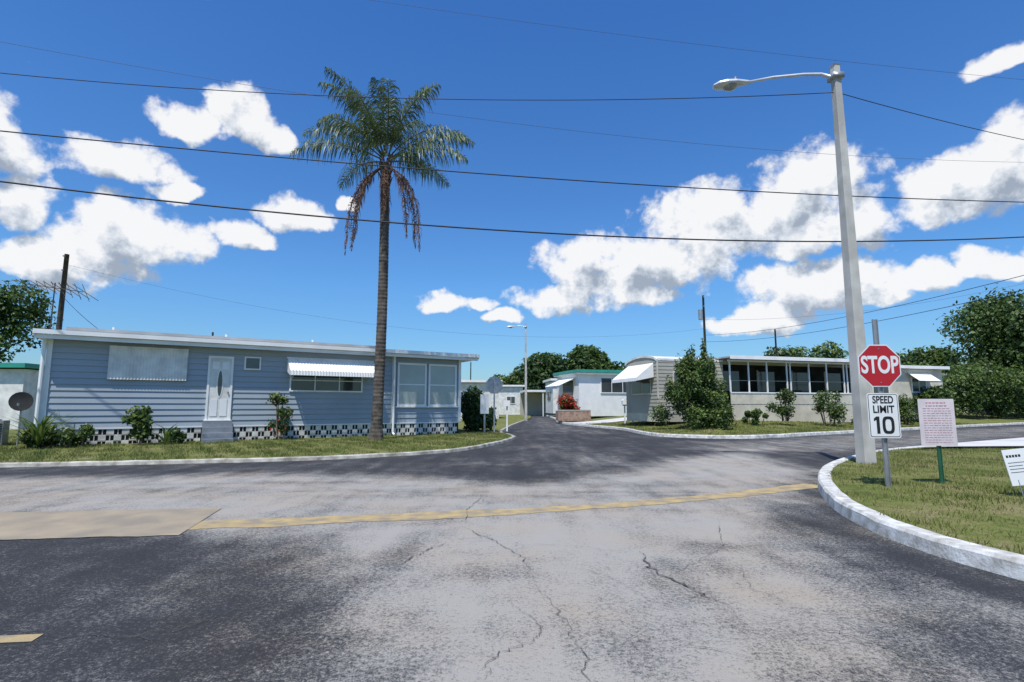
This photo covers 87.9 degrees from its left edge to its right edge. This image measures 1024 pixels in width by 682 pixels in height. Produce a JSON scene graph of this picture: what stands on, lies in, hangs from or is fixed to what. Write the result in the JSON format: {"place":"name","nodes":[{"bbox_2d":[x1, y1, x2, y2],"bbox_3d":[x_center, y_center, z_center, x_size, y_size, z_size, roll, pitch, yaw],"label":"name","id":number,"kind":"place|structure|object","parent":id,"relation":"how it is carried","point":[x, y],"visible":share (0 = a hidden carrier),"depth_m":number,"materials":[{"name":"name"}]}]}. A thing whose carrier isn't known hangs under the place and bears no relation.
{"place":"outdoors","nodes":[
{"label":"outdoors","id":0,"kind":"place"},
{"bbox_2d":[45,339,458,428],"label":"walls","id":1,"kind":"structure","parent":0,"point":[84,387],"depth_m":18.86,"materials":[{"name":"blue"}]},
{"bbox_2d":[107,345,188,380],"bbox_3d":[-12.332,0.771,18.053,2.230,1.110,0.110,4,-8,-32],"label":"shutter","id":2,"kind":"object","parent":1,"relation":"attached to","point":[137,363],"visible":1,"depth_m":18.00,"materials":[{"name":"white paint"}]},
{"bbox_2d":[203,356,233,420],"bbox_3d":[-10.531,1.703,19.123,0.870,2.320,0.130,4,-8,-32],"label":"door","id":3,"kind":"structure","parent":1,"relation":"attached to","point":[219,389],"depth_m":19.12,"materials":[{"name":"white paint"}]},
{"bbox_2d":[34,338,460,434],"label":"trim","id":4,"kind":"structure","parent":1,"relation":"attached to","point":[45,371],"depth_m":16.70,"materials":[{"name":"white paint"}]},
{"bbox_2d":[32,327,479,361],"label":"roof","id":5,"kind":"structure","parent":1,"relation":"on","point":[106,335],"depth_m":19.09,"materials":[{"name":"white paint"}]},
{"bbox_2d":[16,279,97,328],"bbox_3d":[-24.582,-0.814,28.310,3.871,5.116,1.609,0,-7,0],"label":"tv antenna","id":6,"kind":"object","parent":5,"relation":"on","point":[54,286],"visible":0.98,"depth_m":28.52,"materials":[{"name":"grey metal"}]},
{"bbox_2d":[287,357,374,381],"bbox_3d":[-7.057,1.133,21.041,3.420,0.900,0.745,4,-8,-32],"label":"awning","id":7,"kind":"object","parent":1,"relation":"attached to","point":[328,367],"visible":0.96,"depth_m":20.89,"materials":[{"name":"white paint"}]},
{"bbox_2d":[244,356,458,406],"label":"windows","id":8,"kind":"structure","parent":1,"relation":"attached to","point":[412,384],"depth_m":23.05,"materials":[{"name":"glass"}]},
{"bbox_2d":[0,415,530,462],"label":"lawn","id":9,"kind":"structure","parent":0,"point":[501,422],"depth_m":15.93,"materials":[{"name":"green plant"}]},
{"bbox_2d":[0,419,9,445],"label":"air conditioner","id":10,"kind":"object","parent":9,"relation":"on","point":[3,429],"visible":0.98,"depth_m":16.77,"materials":[{"name":"grey metal"}]},
{"bbox_2d":[8,392,33,445],"bbox_3d":[-15.386,2.445,16.613,0.481,1.695,0.474,-2,-7,19],"label":"satellite dish","id":11,"kind":"object","parent":9,"relation":"on","point":[20,401],"visible":0.98,"depth_m":16.70,"materials":[{"name":"metal"}]},
{"bbox_2d":[0,363,44,428],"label":"mobile home","id":12,"kind":"object","parent":9,"relation":"on","point":[17,377],"visible":0.3,"depth_m":28.71,"materials":[{"name":"white paint"}]},
{"bbox_2d":[0,279,56,362],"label":"tree","id":13,"kind":"object","parent":9,"relation":"on","point":[12,316],"visible":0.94,"depth_m":32.04,"materials":[{"name":"green plant"}]},
{"bbox_2d":[19,430,60,447],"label":"shrub","id":14,"kind":"object","parent":9,"relation":"on","point":[29,438],"visible":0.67,"depth_m":15.54,"materials":[{"name":"green plant"}]},
{"bbox_2d":[2,409,85,447],"bbox_3d":[-13.936,2.593,15.785,2.444,1.200,2.660,0,-7,0],"label":"spiky plant","id":15,"kind":"object","parent":9,"relation":"on","point":[41,429],"visible":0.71,"depth_m":15.60,"materials":[{"name":"green plant"}]},
{"bbox_2d":[56,254,68,334],"bbox_3d":[-26.300,-0.058,30.711,0.323,10.200,0.390,0,-7,0],"label":"utility pole","id":16,"kind":"object","parent":9,"relation":"on","point":[59,322],"visible":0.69,"depth_m":30.98,"materials":[{"name":"brown wood"}]},
{"bbox_2d":[46,423,97,446],"bbox_3d":[-13.514,2.918,16.151,1.331,0.841,1.282,-6,-9,38],"label":"shrub","id":17,"kind":"object","parent":9,"relation":"on","point":[69,436],"visible":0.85,"depth_m":16.08,"materials":[{"name":"green plant"}]},
{"bbox_2d":[121,403,153,443],"bbox_3d":[-12.033,2.631,17.059,0.961,1.308,0.870,4,-8,-27],"label":"shrub","id":18,"kind":"object","parent":9,"relation":"on","point":[138,419],"visible":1,"depth_m":17.01,"materials":[{"name":"green plant"}]},
{"bbox_2d":[152,422,182,443],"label":"spiky plant","id":19,"kind":"object","parent":9,"relation":"on","point":[167,437],"visible":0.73,"depth_m":17.25,"materials":[{"name":"green plant"}]},
{"bbox_2d":[170,427,187,443],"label":"shrub","id":20,"kind":"object","parent":9,"relation":"on","point":[180,438],"visible":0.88,"depth_m":17.52,"materials":[{"name":"green plant"}]},
{"bbox_2d":[201,421,232,442],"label":"steps","id":21,"kind":"structure","parent":9,"relation":"on","point":[213,431],"depth_m":18.52,"materials":[{"name":"paint"}]},
{"bbox_2d":[48,423,457,445],"bbox_3d":[-8.585,3.527,20.387,14.460,0.568,0.320,4,-8,-32],"label":"skirting","id":22,"kind":"object","parent":9,"relation":"on","point":[121,436],"visible":0.63,"depth_m":20.41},
{"bbox_2d":[265,392,293,436],"bbox_3d":[-8.502,2.723,19.672,1.048,1.662,0.892,-4,-8,32],"label":"hibiscus bush","id":23,"kind":"object","parent":9,"relation":"on","point":[281,426],"visible":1,"depth_m":19.57,"materials":[{"name":"green plant"}]},
{"bbox_2d":[289,66,475,439],"bbox_3d":[-4.983,-3.422,20.730,7.184,14.422,5.073,3,-8,-23],"label":"palm tree","id":24,"kind":"object","parent":9,"relation":"on","point":[383,134],"visible":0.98,"depth_m":20.75,"materials":[{"name":"green plant"}]},
{"bbox_2d":[461,385,497,431],"bbox_3d":[-1.763,3.465,26.873,2.056,2.485,2.633,0,-7,0],"label":"hedge","id":25,"kind":"object","parent":9,"relation":"on","point":[473,418],"visible":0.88,"depth_m":26.33,"materials":[{"name":"green plant"}]},
{"bbox_2d":[461,380,501,418],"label":"mobile home","id":26,"kind":"object","parent":9,"relation":"on","point":[479,384],"visible":0.01,"depth_m":53.17,"materials":[{"name":"white paint"}]},
{"bbox_2d":[480,394,488,432],"bbox_3d":[-1.280,3.396,24.786,0.400,1.800,0.090,0,-7,0],"label":"marker sign","id":27,"kind":"object","parent":9,"relation":"on","point":[484,404],"visible":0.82,"depth_m":24.79,"materials":[{"name":"metal"}]},
{"bbox_2d":[486,375,502,431],"bbox_3d":[-0.852,2.998,25.440,0.800,2.750,0.048,1,-7,-8],"label":"stop sign","id":28,"kind":"object","parent":9,"relation":"on","point":[494,385],"visible":0.99,"depth_m":25.54,"materials":[{"name":"metal"}]},
{"bbox_2d":[504,400,509,430],"bbox_3d":[-0.260,3.921,27.830,0.320,1.600,0.400,0,-7,0],"label":"mailbox","id":29,"kind":"object","parent":9,"relation":"on","point":[506,403],"visible":0.93,"depth_m":27.71,"materials":[{"name":"white paint"}]},
{"bbox_2d":[493,371,524,389],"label":"tree","id":30,"kind":"object","parent":9,"relation":"on","point":[511,379],"visible":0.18,"depth_m":97.27,"materials":[{"name":"green plant"}]},
{"bbox_2d":[499,385,524,414],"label":"mobile home","id":31,"kind":"object","parent":9,"relation":"on","point":[511,393],"visible":0.21,"depth_m":77.86,"materials":[{"name":"white paint"}]},
{"bbox_2d":[507,324,526,420],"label":"street lamp","id":32,"kind":"object","parent":9,"relation":"on","point":[525,326],"visible":0.94,"depth_m":47.98,"materials":[{"name":"metal"}]},
{"bbox_2d":[3,42,991,161],"bbox_3d":[3.800,-10.165,21.398,83.548,3.916,0.012,1,-7,-11],"label":"overhead cable","id":33,"kind":"object","parent":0,"point":[475,118],"visible":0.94,"depth_m":20.11,"materials":[{"name":"grey metal"}]},
{"bbox_2d":[0,416,1023,681],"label":"road","id":34,"kind":"structure","parent":0,"point":[312,602],"depth_m":4.02,"materials":[{"name":"grey asphalt"}]},
{"bbox_2d":[0,634,41,642],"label":"painted road mark","id":35,"kind":"object","parent":34,"relation":"on","point":[18,638],"visible":1,"depth_m":2.98,"materials":[{"name":"yellow paint"}]},
{"bbox_2d":[0,508,220,539],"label":"concrete road patch","id":36,"kind":"object","parent":34,"relation":"on","point":[65,524],"visible":1,"depth_m":5.93,"materials":[{"name":"beige concrete"}]},
{"bbox_2d":[0,436,515,467],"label":"curb","id":37,"kind":"structure","parent":34,"relation":"on","point":[147,462],"depth_m":12.32,"materials":[{"name":"concrete"}]},
{"bbox_2d":[0,469,973,679],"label":"pavement crack","id":38,"kind":"object","parent":34,"relation":"on","point":[546,595],"visible":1,"depth_m":3.71,"materials":[{"name":"black asphalt"}]},
{"bbox_2d":[187,484,817,529],"bbox_3d":[0.731,2.166,7.036,9.368,0.001,0.872,2,-7,-19],"label":"painted road strip","id":39,"kind":"object","parent":34,"relation":"on","point":[259,522],"visible":0.98,"depth_m":6.44,"materials":[{"name":"yellow paint"}]},
{"bbox_2d":[499,420,524,435],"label":"curb","id":40,"kind":"structure","parent":34,"relation":"on","point":[503,429],"depth_m":32.30,"materials":[{"name":"concrete"}]},
{"bbox_2d":[520,390,555,415],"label":"carport","id":41,"kind":"object","parent":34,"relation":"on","point":[536,402],"visible":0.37,"depth_m":73.40,"materials":[{"name":"white paint"}]},
{"bbox_2d":[545,415,1023,438],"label":"curb","id":42,"kind":"structure","parent":34,"relation":"on","point":[744,436],"depth_m":23.82,"materials":[{"name":"white paint"}]},
{"bbox_2d":[817,447,1023,580],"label":"curb","id":43,"kind":"structure","parent":34,"relation":"on","point":[1000,562],"depth_m":4.88,"materials":[{"name":"white paint"}]},
{"bbox_2d":[0,181,1023,241],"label":"overhead cable","id":44,"kind":"object","parent":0,"point":[472,228],"visible":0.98,"depth_m":16.71,"materials":[{"name":"black rubber"}]},
{"bbox_2d":[0,130,1023,202],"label":"overhead cable","id":45,"kind":"object","parent":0,"point":[473,172],"visible":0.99,"depth_m":16.98,"materials":[{"name":"black rubber"}]},
{"bbox_2d":[0,0,1023,405],"label":"sky","id":46,"kind":"structure","parent":0,"point":[568,291],"materials":[{"name":"blue"}]},
{"bbox_2d":[569,417,626,423],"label":"driveway","id":47,"kind":"structure","parent":0,"point":[608,420],"depth_m":37.28,"materials":[{"name":"white concrete"}]},
{"bbox_2d":[372,0,1022,79],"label":"overhead cable","id":48,"kind":"object","parent":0,"point":[691,43],"visible":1,"depth_m":22.68,"materials":[{"name":"grey metal"}]},
{"bbox_2d":[549,410,1023,434],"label":"lawn","id":49,"kind":"structure","parent":0,"point":[973,419],"depth_m":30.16,"materials":[{"name":"green plant"}]},
{"bbox_2d":[512,351,570,389],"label":"tree","id":50,"kind":"object","parent":49,"relation":"on","point":[541,367],"visible":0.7,"depth_m":85.86,"materials":[{"name":"green plant"}]},
{"bbox_2d":[543,378,557,412],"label":"mobile home","id":51,"kind":"object","parent":49,"relation":"on","point":[551,400],"visible":0.06,"depth_m":60.57,"materials":[{"name":"white paint"}]},
{"bbox_2d":[556,410,590,420],"bbox_3d":[4.675,5.706,40.849,2.450,0.830,2.320,0,-7,0],"label":"brick planter","id":52,"kind":"object","parent":49,"relation":"on","point":[573,415],"visible":0.98,"depth_m":39.72,"materials":[{"name":"brick"}]},
{"bbox_2d":[556,394,580,421],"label":"flowering bush","id":53,"kind":"object","parent":52,"relation":"in","point":[566,402],"visible":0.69,"depth_m":40.82,"materials":[{"name":"red plant"}]},
{"bbox_2d":[545,369,626,415],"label":"mobile home","id":54,"kind":"object","parent":49,"relation":"on","point":[597,392],"visible":0.46,"depth_m":43.43,"materials":[{"name":"white paint"}]},
{"bbox_2d":[565,344,625,369],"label":"tree","id":55,"kind":"object","parent":49,"relation":"on","point":[586,357],"visible":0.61,"depth_m":89.95,"materials":[{"name":"green plant"}]},
{"bbox_2d":[620,399,632,423],"bbox_3d":[7.300,4.397,33.212,1.000,1.520,0.500,0,-7,0],"label":"mailbox","id":56,"kind":"object","parent":49,"relation":"on","point":[623,401],"visible":0.41,"depth_m":33.16,"materials":[{"name":"white paint"}]},
{"bbox_2d":[625,356,723,421],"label":"walls","id":57,"kind":"structure","parent":49,"relation":"on","point":[666,365],"depth_m":29.26,"materials":[{"name":"beige metal"}]},
{"bbox_2d":[625,359,659,421],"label":"end wall","id":58,"kind":"structure","parent":57,"relation":"attached to","point":[639,402],"depth_m":30.48,"materials":[{"name":"beige"}]},
{"bbox_2d":[612,363,653,382],"bbox_3d":[6.906,1.870,30.656,1.110,1.040,2.900,2,-7,-16],"label":"awning","id":59,"kind":"object","parent":58,"relation":"attached to","point":[636,372],"visible":1,"depth_m":29.98,"materials":[{"name":"white paint"}]},
{"bbox_2d":[648,338,740,430],"bbox_3d":[8.927,2.277,25.791,3.301,4.908,4.327,5,-9,-37],"label":"conical shrub","id":60,"kind":"object","parent":49,"relation":"on","point":[701,393],"visible":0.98,"depth_m":25.17,"materials":[{"name":"green plant"}]},
{"bbox_2d":[698,295,706,354],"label":"utility pole","id":61,"kind":"object","parent":49,"relation":"on","point":[701,314],"visible":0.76,"depth_m":47.47,"materials":[{"name":"brown wood"}]},
{"bbox_2d":[70,265,696,336],"bbox_3d":[-4.550,-2.049,39.292,46.526,2.966,0.012,3,-7,-21],"label":"overhead cable","id":62,"kind":"object","parent":61,"relation":"attached to","point":[344,320],"visible":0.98,"depth_m":36.23,"materials":[{"name":"grey metal"}]},
{"bbox_2d":[716,289,1023,341],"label":"overhead cable","id":63,"kind":"object","parent":61,"relation":"attached to","point":[891,318],"visible":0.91,"depth_m":25.59,"materials":[{"name":"black rubber"}]},
{"bbox_2d":[717,275,1023,334],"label":"overhead cable","id":64,"kind":"object","parent":61,"relation":"attached to","point":[898,305],"visible":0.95,"depth_m":25.26,"materials":[{"name":"black rubber"}]},
{"bbox_2d":[744,284,1020,319],"bbox_3d":[30.000,-4.150,38.795,31.297,3.320,0.016,-5,-9,35],"label":"overhead cable","id":65,"kind":"object","parent":61,"relation":"attached to","point":[881,308],"visible":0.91,"depth_m":39.80,"materials":[{"name":"grey metal"}]},
{"bbox_2d":[741,408,768,424],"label":"shrub","id":66,"kind":"object","parent":49,"relation":"on","point":[755,413],"visible":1,"depth_m":27.33,"materials":[{"name":"green plant"}]},
{"bbox_2d":[672,361,852,421],"bbox_3d":[15.534,3.097,31.582,14.135,3.450,2.080,2,-7,-16],"label":"screened porch","id":67,"kind":"object","parent":49,"relation":"on","point":[751,387],"visible":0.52,"depth_m":31.95,"materials":[{"name":"beige metal"}]},
{"bbox_2d":[717,355,849,366],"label":"porch roof","id":68,"kind":"structure","parent":67,"relation":"on","point":[772,360],"depth_m":31.13,"materials":[{"name":"white paint"}]},
{"bbox_2d":[774,329,776,355],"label":"utility pole","id":69,"kind":"object","parent":49,"relation":"on","point":[775,342],"visible":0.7,"depth_m":62.36,"materials":[{"name":"grey wood"}]},
{"bbox_2d":[765,387,796,420],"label":"shrub","id":70,"kind":"object","parent":49,"relation":"on","point":[785,411],"visible":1,"depth_m":27.82,"materials":[{"name":"green plant"}]},
{"bbox_2d":[811,390,849,425],"bbox_3d":[17.398,3.607,28.989,2.125,2.022,1.462,1,-7,-11],"label":"shrub","id":71,"kind":"object","parent":49,"relation":"on","point":[829,408],"visible":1,"depth_m":28.86,"materials":[{"name":"green plant"}]},
{"bbox_2d":[763,340,964,373],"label":"tree line","id":72,"kind":"object","parent":49,"relation":"on","point":[939,356],"visible":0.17,"depth_m":90.90,"materials":[{"name":"green plant"}]},
{"bbox_2d":[831,365,949,418],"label":"wing","id":73,"kind":"structure","parent":49,"relation":"on","point":[911,380],"depth_m":35.32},
{"bbox_2d":[898,393,918,424],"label":"shrub","id":74,"kind":"object","parent":49,"relation":"on","point":[905,406],"visible":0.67,"depth_m":32.45,"materials":[{"name":"green plant"}]},
{"bbox_2d":[910,385,962,417],"bbox_3d":[27.948,4.200,35.237,3.290,2.621,2.395,0,-7,0],"label":"shrub","id":75,"kind":"object","parent":49,"relation":"on","point":[934,392],"visible":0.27,"depth_m":34.72,"materials":[{"name":"green plant"}]},
{"bbox_2d":[942,374,997,413],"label":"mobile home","id":76,"kind":"object","parent":49,"relation":"on","point":[967,403],"depth_m":48.85,"materials":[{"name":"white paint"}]},
{"bbox_2d":[933,283,1023,409],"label":"tree","id":77,"kind":"object","parent":49,"relation":"on","point":[996,325],"visible":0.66,"depth_m":48.14,"materials":[{"name":"green plant"}]},
{"bbox_2d":[942,357,1023,418],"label":"hedge","id":78,"kind":"object","parent":49,"relation":"on","point":[974,386],"visible":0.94,"depth_m":42.13,"materials":[{"name":"green plant"}]},
{"bbox_2d":[828,446,1023,554],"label":"lawn","id":79,"kind":"structure","parent":0,"point":[1016,514],"depth_m":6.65,"materials":[{"name":"green plant"}]},
{"bbox_2d":[712,63,876,463],"bbox_3d":[6.078,-1.776,11.627,2.836,8.920,0.370,-1,-7,8],"label":"street lamp","id":80,"kind":"object","parent":79,"relation":"on","point":[865,449],"visible":0.92,"depth_m":11.39,"materials":[{"name":"concrete"}]},
{"bbox_2d":[1,73,833,99],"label":"overhead cable","id":81,"kind":"object","parent":80,"relation":"attached to","point":[407,98],"visible":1,"depth_m":11.82,"materials":[{"name":"black rubber"}]},
{"bbox_2d":[842,93,1023,139],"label":"overhead cable","id":82,"kind":"object","parent":80,"relation":"attached to","point":[929,117],"visible":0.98,"depth_m":13.18,"materials":[{"name":"black rubber"}]},
{"bbox_2d":[858,319,900,486],"bbox_3d":[5.470,0.894,7.854,0.630,2.461,0.048,0,-7,0],"label":"stop sign","id":83,"kind":"object","parent":79,"relation":"on","point":[879,366],"visible":1,"depth_m":7.90,"materials":[{"name":"metal"}]},
{"bbox_2d":[866,393,900,437],"bbox_3d":[5.470,1.095,7.809,0.465,0.655,0.009,0,-7,0],"label":"speed limit sign","id":84,"kind":"object","parent":83,"relation":"attached to","point":[883,416],"visible":1,"depth_m":7.81,"materials":[{"name":"metal"}]},
{"bbox_2d":[917,399,957,483],"bbox_3d":[6.420,1.514,7.990,0.530,1.278,0.034,0,-7,2],"label":"notice sign","id":85,"kind":"object","parent":79,"relation":"on","point":[937,422],"visible":1,"depth_m":8.01,"materials":[{"name":"metal"}]},
{"bbox_2d":[1001,448,1023,496],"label":"yard sign","id":86,"kind":"object","parent":79,"relation":"on","point":[1013,460],"visible":1,"depth_m":6.80,"materials":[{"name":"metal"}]},
{"bbox_2d":[909,437,1023,446],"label":"curb","id":87,"kind":"structure","parent":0,"point":[1011,442],"depth_m":15.56,"materials":[{"name":"white concrete"}]}
]}

